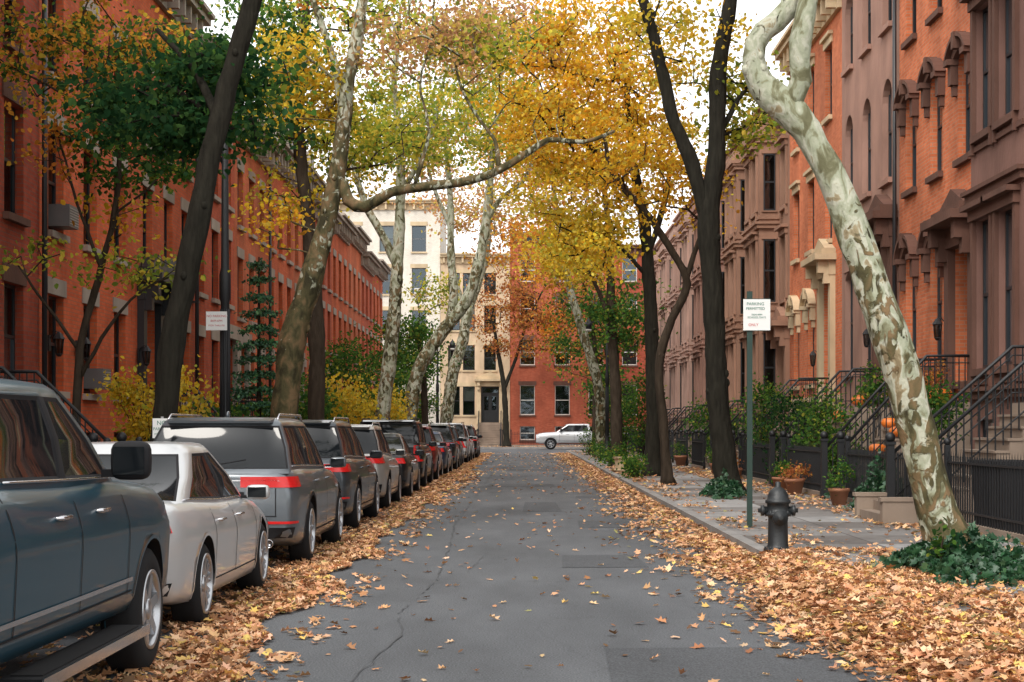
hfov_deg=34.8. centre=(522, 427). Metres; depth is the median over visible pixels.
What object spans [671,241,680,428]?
walls
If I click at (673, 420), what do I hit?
railing
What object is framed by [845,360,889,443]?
garden bush
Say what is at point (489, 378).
stone trim
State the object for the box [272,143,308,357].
stone trim
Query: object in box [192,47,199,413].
drainpipe
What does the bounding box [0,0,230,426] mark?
street tree
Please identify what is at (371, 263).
stone trim
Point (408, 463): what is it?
parked car
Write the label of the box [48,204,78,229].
window air conditioner
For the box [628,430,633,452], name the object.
iron fence
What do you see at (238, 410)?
garden bush
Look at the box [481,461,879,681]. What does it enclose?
asphalt patch
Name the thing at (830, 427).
garden bush
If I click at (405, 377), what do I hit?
garden bush
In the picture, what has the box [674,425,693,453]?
stoop
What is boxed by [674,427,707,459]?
stoop
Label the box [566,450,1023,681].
sidewalk
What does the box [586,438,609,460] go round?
tree pit plant
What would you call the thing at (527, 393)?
window glass
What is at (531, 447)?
sidewalk
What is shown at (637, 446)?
iron fence
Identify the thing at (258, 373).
pine tree
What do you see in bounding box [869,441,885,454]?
pumpkin
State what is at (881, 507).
stone step
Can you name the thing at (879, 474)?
ivy plant
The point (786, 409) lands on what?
garden bush
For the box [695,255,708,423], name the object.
walls
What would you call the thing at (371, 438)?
parked car
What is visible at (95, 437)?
railing
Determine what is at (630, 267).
window glass
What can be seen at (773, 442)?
railing
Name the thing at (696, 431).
railing
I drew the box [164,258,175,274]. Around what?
window air conditioner
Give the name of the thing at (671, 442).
iron fence
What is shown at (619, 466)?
stone planter
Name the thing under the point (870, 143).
window glass
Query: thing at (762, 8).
sky
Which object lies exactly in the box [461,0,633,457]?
sycamore tree
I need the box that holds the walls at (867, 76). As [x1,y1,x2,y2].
[842,0,898,407]
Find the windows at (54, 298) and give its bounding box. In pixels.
[48,0,118,434]
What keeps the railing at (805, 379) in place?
on the stoop at (778, 432)
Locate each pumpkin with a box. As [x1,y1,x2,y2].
[851,394,866,404]
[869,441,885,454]
[881,415,895,427]
[889,427,897,436]
[929,387,945,400]
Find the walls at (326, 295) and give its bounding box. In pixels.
[315,219,331,383]
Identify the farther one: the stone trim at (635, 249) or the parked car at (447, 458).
the stone trim at (635, 249)
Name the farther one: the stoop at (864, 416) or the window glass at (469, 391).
the window glass at (469, 391)
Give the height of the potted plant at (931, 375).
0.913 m
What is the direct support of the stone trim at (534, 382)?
attached to the walls at (544, 420)
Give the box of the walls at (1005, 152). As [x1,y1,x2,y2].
[971,0,1023,448]
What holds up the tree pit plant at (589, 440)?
on the sidewalk at (811, 516)
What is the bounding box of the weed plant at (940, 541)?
[926,517,955,558]
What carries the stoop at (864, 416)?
on the sidewalk at (811, 516)
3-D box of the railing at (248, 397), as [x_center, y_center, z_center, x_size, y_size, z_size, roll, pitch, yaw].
[-7.834,0.265,49.933,2.232,2.430,1.944,0,0,0]
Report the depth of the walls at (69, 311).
34.10 m
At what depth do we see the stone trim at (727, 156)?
69.10 m
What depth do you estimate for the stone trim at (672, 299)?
88.83 m
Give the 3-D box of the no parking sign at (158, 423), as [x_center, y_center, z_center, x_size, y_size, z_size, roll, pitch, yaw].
[-4.920,0.665,22.292,0.250,1.630,0.056,0,0,0]
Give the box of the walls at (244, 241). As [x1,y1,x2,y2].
[234,140,266,416]
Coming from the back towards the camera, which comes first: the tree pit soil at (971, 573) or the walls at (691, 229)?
the walls at (691, 229)
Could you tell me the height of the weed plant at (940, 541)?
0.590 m
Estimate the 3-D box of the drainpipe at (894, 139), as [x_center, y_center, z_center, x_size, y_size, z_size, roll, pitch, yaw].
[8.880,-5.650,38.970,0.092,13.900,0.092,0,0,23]
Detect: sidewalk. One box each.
[480,446,585,448]
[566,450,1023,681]
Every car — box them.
[0,378,170,681]
[91,442,269,623]
[153,411,345,561]
[295,417,382,528]
[351,422,405,508]
[360,417,436,486]
[384,433,423,496]
[422,423,462,468]
[422,424,446,478]
[430,421,472,462]
[433,431,455,473]
[451,425,466,465]
[465,425,476,459]
[466,424,481,457]
[536,424,609,449]
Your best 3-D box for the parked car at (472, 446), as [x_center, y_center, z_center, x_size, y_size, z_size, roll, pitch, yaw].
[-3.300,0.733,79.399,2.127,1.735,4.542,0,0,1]
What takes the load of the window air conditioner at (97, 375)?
attached to the walls at (69, 311)
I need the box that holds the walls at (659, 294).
[657,264,660,339]
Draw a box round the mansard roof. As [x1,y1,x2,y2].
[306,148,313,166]
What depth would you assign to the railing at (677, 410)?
85.31 m
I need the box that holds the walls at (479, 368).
[440,264,509,438]
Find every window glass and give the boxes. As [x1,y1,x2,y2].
[4,0,12,378]
[48,0,116,441]
[143,80,164,257]
[380,227,425,414]
[449,274,497,422]
[521,259,602,438]
[623,259,635,436]
[693,236,693,404]
[723,202,724,314]
[742,181,744,399]
[765,155,773,396]
[831,52,831,83]
[852,0,891,367]
[914,0,969,357]
[985,0,1011,437]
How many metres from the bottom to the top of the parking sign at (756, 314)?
3.510 m
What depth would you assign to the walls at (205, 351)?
48.03 m
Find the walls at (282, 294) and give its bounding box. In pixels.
[267,169,292,399]
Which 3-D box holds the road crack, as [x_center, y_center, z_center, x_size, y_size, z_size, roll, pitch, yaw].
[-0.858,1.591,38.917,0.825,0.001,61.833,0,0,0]
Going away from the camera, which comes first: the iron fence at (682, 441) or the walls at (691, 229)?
the iron fence at (682, 441)
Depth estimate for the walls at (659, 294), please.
99.80 m
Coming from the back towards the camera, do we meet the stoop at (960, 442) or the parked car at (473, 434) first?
the parked car at (473, 434)
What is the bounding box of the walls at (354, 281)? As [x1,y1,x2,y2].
[347,243,360,407]
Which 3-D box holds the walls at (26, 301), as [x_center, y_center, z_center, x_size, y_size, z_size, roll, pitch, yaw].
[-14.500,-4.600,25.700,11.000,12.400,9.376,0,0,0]
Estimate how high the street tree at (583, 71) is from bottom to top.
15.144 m
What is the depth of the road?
14.68 m
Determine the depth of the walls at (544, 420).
131.00 m
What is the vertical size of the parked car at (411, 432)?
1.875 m
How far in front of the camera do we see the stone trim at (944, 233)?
34.04 m
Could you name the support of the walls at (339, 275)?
on the ground
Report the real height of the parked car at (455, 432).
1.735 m
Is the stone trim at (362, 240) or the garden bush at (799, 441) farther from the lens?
the stone trim at (362, 240)
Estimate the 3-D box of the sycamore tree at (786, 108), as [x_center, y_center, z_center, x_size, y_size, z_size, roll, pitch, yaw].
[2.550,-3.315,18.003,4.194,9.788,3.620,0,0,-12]
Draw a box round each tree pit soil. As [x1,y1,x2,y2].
[707,495,741,498]
[908,567,1020,583]
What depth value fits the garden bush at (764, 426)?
51.51 m
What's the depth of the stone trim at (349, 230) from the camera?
80.34 m
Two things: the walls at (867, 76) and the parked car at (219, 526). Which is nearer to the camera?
the parked car at (219, 526)
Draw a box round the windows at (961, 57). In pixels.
[906,0,969,364]
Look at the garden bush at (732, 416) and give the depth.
58.73 m
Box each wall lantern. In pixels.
[48,331,64,356]
[75,337,91,360]
[138,345,150,365]
[809,350,816,366]
[862,329,869,347]
[932,317,943,340]
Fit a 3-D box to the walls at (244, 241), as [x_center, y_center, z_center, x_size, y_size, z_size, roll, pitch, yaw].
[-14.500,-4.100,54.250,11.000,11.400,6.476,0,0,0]
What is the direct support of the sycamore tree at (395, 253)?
on the sidewalk
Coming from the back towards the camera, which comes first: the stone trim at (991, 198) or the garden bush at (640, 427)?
the garden bush at (640, 427)
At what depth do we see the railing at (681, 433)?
68.83 m
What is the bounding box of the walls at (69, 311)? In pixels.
[39,0,131,441]
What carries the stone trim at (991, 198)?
attached to the walls at (1005, 152)
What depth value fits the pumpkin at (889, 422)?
33.68 m
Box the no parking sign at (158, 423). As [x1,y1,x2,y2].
[153,417,167,437]
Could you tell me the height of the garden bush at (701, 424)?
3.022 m
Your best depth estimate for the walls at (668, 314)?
93.60 m
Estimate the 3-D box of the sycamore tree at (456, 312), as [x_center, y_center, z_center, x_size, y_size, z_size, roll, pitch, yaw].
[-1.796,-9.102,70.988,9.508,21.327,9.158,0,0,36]
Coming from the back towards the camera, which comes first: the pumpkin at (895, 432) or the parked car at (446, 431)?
the parked car at (446, 431)
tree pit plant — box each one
[577,425,595,454]
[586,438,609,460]
[595,443,620,466]
[611,449,652,477]
[618,446,644,472]
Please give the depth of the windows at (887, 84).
43.17 m
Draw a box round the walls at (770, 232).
[747,126,789,421]
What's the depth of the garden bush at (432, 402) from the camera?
92.62 m
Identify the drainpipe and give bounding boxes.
[38,0,48,386]
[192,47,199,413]
[269,169,271,400]
[892,0,896,417]
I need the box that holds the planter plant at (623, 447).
[607,436,633,458]
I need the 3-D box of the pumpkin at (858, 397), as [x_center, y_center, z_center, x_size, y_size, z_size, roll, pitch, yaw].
[8.200,-0.688,39.750,0.392,0.300,0.392,0,0,22]
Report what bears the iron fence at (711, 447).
on the sidewalk at (811, 516)
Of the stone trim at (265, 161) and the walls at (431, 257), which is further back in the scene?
the walls at (431, 257)
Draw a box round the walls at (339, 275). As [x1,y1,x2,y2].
[332,234,346,391]
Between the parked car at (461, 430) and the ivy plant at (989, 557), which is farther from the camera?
the parked car at (461, 430)
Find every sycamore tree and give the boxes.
[220,0,614,418]
[288,0,530,419]
[380,0,577,420]
[392,91,546,422]
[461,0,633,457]
[742,0,972,565]
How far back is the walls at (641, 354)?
131.00 m
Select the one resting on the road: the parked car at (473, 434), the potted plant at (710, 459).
the parked car at (473, 434)
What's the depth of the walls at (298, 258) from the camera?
65.58 m
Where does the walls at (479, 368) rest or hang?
on the ground
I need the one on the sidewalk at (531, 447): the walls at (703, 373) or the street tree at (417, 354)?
the street tree at (417, 354)
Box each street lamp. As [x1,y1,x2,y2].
[166,143,230,416]
[436,339,454,422]
[585,317,609,456]
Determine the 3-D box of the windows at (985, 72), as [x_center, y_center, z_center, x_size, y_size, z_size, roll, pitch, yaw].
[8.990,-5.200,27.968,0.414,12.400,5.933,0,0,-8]
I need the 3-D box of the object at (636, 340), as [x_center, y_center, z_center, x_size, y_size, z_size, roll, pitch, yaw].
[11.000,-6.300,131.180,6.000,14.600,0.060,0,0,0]
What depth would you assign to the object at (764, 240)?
57.17 m
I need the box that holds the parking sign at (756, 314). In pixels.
[743,291,769,526]
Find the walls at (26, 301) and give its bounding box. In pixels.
[0,0,38,383]
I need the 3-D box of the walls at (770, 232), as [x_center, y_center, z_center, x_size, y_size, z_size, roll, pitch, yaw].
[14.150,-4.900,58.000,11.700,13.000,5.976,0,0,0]
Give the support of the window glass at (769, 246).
attached to the walls at (770, 232)
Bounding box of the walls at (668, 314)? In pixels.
[665,253,670,425]
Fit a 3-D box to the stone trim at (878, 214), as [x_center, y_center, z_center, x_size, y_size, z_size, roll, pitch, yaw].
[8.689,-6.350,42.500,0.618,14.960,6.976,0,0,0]
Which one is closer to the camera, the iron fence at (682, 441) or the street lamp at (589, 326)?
the iron fence at (682, 441)
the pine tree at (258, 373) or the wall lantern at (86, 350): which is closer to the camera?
the wall lantern at (86, 350)
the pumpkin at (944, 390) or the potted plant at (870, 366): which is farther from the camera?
the potted plant at (870, 366)
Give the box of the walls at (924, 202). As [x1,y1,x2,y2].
[899,0,970,399]
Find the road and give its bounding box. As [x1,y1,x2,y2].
[0,449,932,681]
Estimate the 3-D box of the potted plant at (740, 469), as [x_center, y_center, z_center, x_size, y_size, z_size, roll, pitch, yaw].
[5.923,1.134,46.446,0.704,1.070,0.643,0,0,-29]
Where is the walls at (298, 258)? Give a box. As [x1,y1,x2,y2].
[293,187,313,417]
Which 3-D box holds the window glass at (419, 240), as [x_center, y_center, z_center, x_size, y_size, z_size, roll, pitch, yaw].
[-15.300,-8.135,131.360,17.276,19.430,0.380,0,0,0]
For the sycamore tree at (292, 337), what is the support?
on the sidewalk
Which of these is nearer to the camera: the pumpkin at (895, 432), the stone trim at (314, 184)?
the pumpkin at (895, 432)
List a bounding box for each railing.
[0,366,126,441]
[146,387,216,420]
[230,396,269,416]
[477,411,501,445]
[667,407,680,428]
[668,406,693,436]
[669,404,708,451]
[679,413,707,447]
[694,400,743,461]
[731,397,781,446]
[732,377,828,474]
[769,368,885,488]
[820,354,969,498]
[884,345,1023,496]
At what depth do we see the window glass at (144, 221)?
39.61 m
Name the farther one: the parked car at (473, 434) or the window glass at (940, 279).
the parked car at (473, 434)
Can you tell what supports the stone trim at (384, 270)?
attached to the walls at (376, 304)
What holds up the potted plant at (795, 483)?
on the sidewalk at (811, 516)
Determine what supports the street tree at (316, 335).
on the sidewalk
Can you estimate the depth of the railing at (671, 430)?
73.11 m
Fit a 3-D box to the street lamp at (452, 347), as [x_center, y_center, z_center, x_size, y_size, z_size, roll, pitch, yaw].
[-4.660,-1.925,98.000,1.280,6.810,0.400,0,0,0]
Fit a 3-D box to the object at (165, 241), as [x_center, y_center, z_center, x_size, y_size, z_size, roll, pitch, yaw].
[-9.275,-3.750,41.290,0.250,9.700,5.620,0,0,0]
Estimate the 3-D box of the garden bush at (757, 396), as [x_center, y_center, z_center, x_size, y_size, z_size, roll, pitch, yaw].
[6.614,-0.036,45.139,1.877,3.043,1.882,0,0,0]
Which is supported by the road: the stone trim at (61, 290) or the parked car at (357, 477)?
the parked car at (357, 477)
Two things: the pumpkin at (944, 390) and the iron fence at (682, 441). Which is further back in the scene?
the iron fence at (682, 441)
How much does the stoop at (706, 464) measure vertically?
1.580 m
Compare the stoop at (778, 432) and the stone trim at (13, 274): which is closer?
the stone trim at (13, 274)
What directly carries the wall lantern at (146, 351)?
attached to the walls at (155, 223)
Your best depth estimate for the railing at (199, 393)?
40.06 m
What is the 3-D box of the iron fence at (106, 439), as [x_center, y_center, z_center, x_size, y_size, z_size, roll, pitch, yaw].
[-6.350,0.815,23.031,0.111,1.330,3.969,0,0,0]
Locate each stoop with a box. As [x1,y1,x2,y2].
[477,423,501,445]
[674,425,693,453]
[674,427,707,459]
[688,436,709,463]
[705,426,744,466]
[735,425,778,461]
[774,410,832,476]
[813,407,891,477]
[862,402,970,490]
[952,402,1023,521]
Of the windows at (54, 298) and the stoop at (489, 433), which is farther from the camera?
the stoop at (489, 433)
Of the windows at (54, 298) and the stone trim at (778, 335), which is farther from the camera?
the stone trim at (778, 335)
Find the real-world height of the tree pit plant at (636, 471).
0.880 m
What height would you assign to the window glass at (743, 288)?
12.780 m
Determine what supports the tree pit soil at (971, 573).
on the sidewalk at (811, 516)
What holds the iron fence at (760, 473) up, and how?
on the sidewalk at (811, 516)
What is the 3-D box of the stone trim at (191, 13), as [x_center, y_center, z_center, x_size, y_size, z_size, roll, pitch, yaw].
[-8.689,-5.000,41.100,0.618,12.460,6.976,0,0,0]
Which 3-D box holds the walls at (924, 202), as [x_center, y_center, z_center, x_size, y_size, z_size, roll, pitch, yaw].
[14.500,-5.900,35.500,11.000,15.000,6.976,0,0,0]
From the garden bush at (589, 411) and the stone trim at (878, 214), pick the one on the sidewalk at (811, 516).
the garden bush at (589, 411)
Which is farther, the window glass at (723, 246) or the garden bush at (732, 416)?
the window glass at (723, 246)
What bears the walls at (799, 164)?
on the ground
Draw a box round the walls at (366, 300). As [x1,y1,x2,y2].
[361,266,371,396]
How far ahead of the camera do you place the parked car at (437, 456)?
48.99 m
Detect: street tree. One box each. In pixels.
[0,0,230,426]
[28,0,337,441]
[192,0,466,419]
[354,267,470,423]
[382,335,448,400]
[435,0,707,475]
[456,252,585,446]
[499,79,681,453]
[515,203,640,452]
[529,104,744,484]
[547,273,645,423]
[591,0,814,492]
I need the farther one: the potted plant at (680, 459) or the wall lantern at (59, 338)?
the potted plant at (680, 459)
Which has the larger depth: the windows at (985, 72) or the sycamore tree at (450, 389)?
the sycamore tree at (450, 389)
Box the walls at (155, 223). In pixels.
[132,0,192,436]
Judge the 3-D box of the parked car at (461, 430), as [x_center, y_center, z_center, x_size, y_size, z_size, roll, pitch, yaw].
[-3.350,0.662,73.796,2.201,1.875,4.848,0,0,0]
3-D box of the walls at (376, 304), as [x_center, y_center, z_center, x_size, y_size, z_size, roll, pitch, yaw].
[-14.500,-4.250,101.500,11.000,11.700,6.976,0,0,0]
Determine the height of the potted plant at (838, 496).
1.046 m
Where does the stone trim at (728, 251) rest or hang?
attached to the walls at (740, 250)
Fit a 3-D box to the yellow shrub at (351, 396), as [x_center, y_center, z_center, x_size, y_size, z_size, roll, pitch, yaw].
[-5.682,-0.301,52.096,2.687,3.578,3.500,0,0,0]
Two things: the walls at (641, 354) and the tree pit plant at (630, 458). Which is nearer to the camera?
the tree pit plant at (630, 458)
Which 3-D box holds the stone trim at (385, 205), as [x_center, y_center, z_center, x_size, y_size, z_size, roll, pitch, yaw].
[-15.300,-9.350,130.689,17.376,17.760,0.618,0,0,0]
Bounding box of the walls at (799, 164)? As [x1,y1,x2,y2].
[790,7,841,408]
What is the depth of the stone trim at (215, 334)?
48.34 m
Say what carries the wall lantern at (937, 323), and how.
attached to the walls at (924, 202)
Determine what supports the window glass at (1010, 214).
attached to the walls at (1005, 152)
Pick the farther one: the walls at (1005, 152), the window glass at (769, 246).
the window glass at (769, 246)
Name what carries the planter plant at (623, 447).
in the stone planter
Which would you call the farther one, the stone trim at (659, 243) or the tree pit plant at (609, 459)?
the stone trim at (659, 243)
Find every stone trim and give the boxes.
[2,38,30,286]
[48,0,130,401]
[136,0,215,417]
[197,38,240,416]
[236,114,283,415]
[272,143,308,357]
[295,161,325,419]
[314,203,344,388]
[333,213,359,389]
[339,199,438,420]
[349,225,371,417]
[361,251,382,396]
[373,259,390,383]
[440,253,509,423]
[512,232,603,441]
[613,244,657,416]
[653,239,662,319]
[657,223,676,420]
[667,206,684,420]
[677,198,694,419]
[689,177,706,419]
[704,149,731,407]
[721,119,749,417]
[738,107,789,424]
[771,0,841,410]
[841,20,897,412]
[893,7,970,401]
[959,0,1023,399]
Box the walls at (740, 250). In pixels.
[726,170,744,424]
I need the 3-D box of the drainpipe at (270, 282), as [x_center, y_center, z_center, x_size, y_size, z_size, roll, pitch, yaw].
[-8.905,-4.550,57.450,0.170,11.700,0.160,0,0,0]
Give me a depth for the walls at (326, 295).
76.16 m
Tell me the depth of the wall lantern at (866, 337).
41.54 m
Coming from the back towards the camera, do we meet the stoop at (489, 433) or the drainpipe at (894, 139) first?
the stoop at (489, 433)
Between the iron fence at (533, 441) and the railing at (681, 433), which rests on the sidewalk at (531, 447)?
the iron fence at (533, 441)
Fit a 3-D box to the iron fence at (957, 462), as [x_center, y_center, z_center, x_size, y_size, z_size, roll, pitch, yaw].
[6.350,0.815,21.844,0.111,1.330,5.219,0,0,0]
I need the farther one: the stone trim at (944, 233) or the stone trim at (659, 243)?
the stone trim at (659, 243)
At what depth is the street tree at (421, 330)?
85.55 m
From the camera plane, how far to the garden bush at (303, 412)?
48.98 m
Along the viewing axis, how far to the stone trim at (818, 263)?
48.74 m
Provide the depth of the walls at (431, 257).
131.00 m
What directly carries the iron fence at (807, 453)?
on the sidewalk at (811, 516)
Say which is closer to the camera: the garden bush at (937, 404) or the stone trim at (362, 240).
the garden bush at (937, 404)
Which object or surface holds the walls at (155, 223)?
on the ground
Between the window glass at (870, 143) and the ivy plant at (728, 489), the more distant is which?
the window glass at (870, 143)
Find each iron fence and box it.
[103,437,110,441]
[510,430,582,445]
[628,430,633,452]
[635,434,641,453]
[669,431,673,462]
[676,431,687,465]
[691,432,705,468]
[710,434,735,471]
[741,433,746,479]
[746,434,774,484]
[787,434,827,496]
[844,435,910,503]
[943,438,1023,544]
[973,460,1022,533]
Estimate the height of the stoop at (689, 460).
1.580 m
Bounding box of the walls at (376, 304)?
[372,275,381,388]
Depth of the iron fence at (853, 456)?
30.29 m
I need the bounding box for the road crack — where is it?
[351,468,494,681]
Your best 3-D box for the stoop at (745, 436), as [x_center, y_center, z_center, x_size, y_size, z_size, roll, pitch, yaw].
[7.907,0.690,56.000,2.186,1.580,1.940,0,0,0]
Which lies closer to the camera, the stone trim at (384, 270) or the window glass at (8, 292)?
the window glass at (8, 292)
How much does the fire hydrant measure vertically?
0.840 m
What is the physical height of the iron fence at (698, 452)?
1.330 m
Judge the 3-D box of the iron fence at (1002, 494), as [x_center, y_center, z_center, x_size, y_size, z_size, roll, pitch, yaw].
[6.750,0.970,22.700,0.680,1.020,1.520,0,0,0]
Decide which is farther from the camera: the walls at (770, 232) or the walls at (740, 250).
the walls at (740, 250)
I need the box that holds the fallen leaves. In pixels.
[0,445,1023,681]
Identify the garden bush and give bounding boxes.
[135,393,219,440]
[201,394,269,416]
[236,367,347,419]
[304,330,381,423]
[353,345,422,418]
[391,362,449,423]
[580,378,636,449]
[593,359,641,455]
[610,362,669,458]
[673,391,709,463]
[702,395,746,444]
[732,372,792,464]
[742,404,778,442]
[753,385,824,474]
[780,374,846,463]
[794,383,870,487]
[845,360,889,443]
[925,367,977,440]
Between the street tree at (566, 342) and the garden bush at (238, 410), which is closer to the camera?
the garden bush at (238, 410)
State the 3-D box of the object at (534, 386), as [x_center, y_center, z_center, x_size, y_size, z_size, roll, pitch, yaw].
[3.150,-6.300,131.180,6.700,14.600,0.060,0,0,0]
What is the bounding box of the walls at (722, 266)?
[720,192,724,269]
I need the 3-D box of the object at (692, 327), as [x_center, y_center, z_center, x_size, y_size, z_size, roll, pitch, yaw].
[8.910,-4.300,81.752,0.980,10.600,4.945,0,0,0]
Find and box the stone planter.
[613,456,633,471]
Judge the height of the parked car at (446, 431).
1.795 m
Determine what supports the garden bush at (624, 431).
on the sidewalk at (811, 516)
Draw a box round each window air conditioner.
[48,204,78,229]
[83,368,110,388]
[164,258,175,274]
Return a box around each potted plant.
[671,442,688,465]
[704,445,712,473]
[736,454,744,476]
[765,459,793,489]
[775,459,811,494]
[823,450,856,504]
[856,359,875,406]
[923,357,950,390]
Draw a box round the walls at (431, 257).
[338,210,445,422]
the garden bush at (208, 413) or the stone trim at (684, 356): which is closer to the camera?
the garden bush at (208, 413)
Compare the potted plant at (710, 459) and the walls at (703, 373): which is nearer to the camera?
the potted plant at (710, 459)
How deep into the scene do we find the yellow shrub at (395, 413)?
63.35 m
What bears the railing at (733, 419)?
on the stoop at (745, 436)
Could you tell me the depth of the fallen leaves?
14.10 m
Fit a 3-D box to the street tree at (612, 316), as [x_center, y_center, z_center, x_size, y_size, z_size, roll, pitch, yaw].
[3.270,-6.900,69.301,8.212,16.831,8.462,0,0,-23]
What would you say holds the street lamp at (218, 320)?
on the sidewalk
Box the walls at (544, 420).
[510,242,609,444]
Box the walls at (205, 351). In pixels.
[193,122,233,416]
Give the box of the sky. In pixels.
[203,0,792,252]
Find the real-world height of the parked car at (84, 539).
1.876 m
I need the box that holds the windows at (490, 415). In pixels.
[448,273,498,422]
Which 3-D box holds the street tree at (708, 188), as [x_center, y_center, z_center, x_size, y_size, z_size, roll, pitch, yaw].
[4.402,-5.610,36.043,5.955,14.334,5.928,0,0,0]
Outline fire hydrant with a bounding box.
[758,482,797,550]
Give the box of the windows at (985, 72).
[983,0,1011,437]
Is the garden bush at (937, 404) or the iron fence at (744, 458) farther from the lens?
the iron fence at (744, 458)
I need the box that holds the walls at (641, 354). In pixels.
[614,255,646,443]
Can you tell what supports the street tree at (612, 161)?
on the sidewalk at (811, 516)
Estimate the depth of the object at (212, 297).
48.24 m
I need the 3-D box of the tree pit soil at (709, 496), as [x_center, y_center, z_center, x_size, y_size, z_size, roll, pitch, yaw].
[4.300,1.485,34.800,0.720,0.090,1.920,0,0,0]
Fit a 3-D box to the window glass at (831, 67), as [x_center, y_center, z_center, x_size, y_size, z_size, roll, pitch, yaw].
[9.360,-5.335,50.500,0.380,13.830,8.876,0,0,0]
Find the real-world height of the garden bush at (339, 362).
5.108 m
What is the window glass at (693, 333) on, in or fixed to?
attached to the walls at (691, 229)
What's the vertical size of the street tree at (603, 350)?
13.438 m
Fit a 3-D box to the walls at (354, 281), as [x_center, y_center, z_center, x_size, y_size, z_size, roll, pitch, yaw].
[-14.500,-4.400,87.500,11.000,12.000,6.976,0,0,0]
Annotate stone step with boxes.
[852,492,917,524]
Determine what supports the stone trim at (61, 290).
attached to the walls at (69, 311)
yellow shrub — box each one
[86,354,219,441]
[307,363,387,423]
[354,372,418,419]
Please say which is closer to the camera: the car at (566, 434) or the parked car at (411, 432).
the parked car at (411, 432)
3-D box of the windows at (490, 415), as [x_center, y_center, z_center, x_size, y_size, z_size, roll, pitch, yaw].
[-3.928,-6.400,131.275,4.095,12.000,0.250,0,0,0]
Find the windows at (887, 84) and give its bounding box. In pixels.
[845,0,891,369]
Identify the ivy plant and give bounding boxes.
[698,468,746,499]
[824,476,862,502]
[843,448,899,510]
[863,521,1023,587]
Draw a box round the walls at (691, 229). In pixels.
[682,227,694,428]
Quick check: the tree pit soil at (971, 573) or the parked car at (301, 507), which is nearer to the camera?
the tree pit soil at (971, 573)
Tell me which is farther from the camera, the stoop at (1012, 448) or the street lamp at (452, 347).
the street lamp at (452, 347)
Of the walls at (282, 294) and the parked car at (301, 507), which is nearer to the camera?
the parked car at (301, 507)
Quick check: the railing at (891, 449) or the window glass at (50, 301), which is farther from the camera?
the window glass at (50, 301)
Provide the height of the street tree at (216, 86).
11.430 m
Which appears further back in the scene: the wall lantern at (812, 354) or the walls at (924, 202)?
the wall lantern at (812, 354)
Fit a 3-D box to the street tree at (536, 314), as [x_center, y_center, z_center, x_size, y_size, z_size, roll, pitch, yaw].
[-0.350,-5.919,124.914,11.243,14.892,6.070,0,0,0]
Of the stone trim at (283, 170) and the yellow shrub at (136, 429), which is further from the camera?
the stone trim at (283, 170)
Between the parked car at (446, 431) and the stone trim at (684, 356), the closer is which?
the parked car at (446, 431)
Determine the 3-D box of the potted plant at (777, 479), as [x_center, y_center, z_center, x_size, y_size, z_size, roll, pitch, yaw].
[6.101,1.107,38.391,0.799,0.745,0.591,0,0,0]
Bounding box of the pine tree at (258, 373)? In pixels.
[212,257,283,416]
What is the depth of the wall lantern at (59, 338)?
30.86 m
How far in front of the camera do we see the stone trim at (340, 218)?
75.33 m
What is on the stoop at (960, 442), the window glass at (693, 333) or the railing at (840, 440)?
the railing at (840, 440)
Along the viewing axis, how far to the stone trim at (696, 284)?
76.67 m
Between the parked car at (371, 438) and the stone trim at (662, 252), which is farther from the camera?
the stone trim at (662, 252)
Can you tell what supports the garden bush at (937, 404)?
on the sidewalk at (811, 516)
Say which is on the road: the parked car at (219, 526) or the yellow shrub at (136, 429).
the parked car at (219, 526)

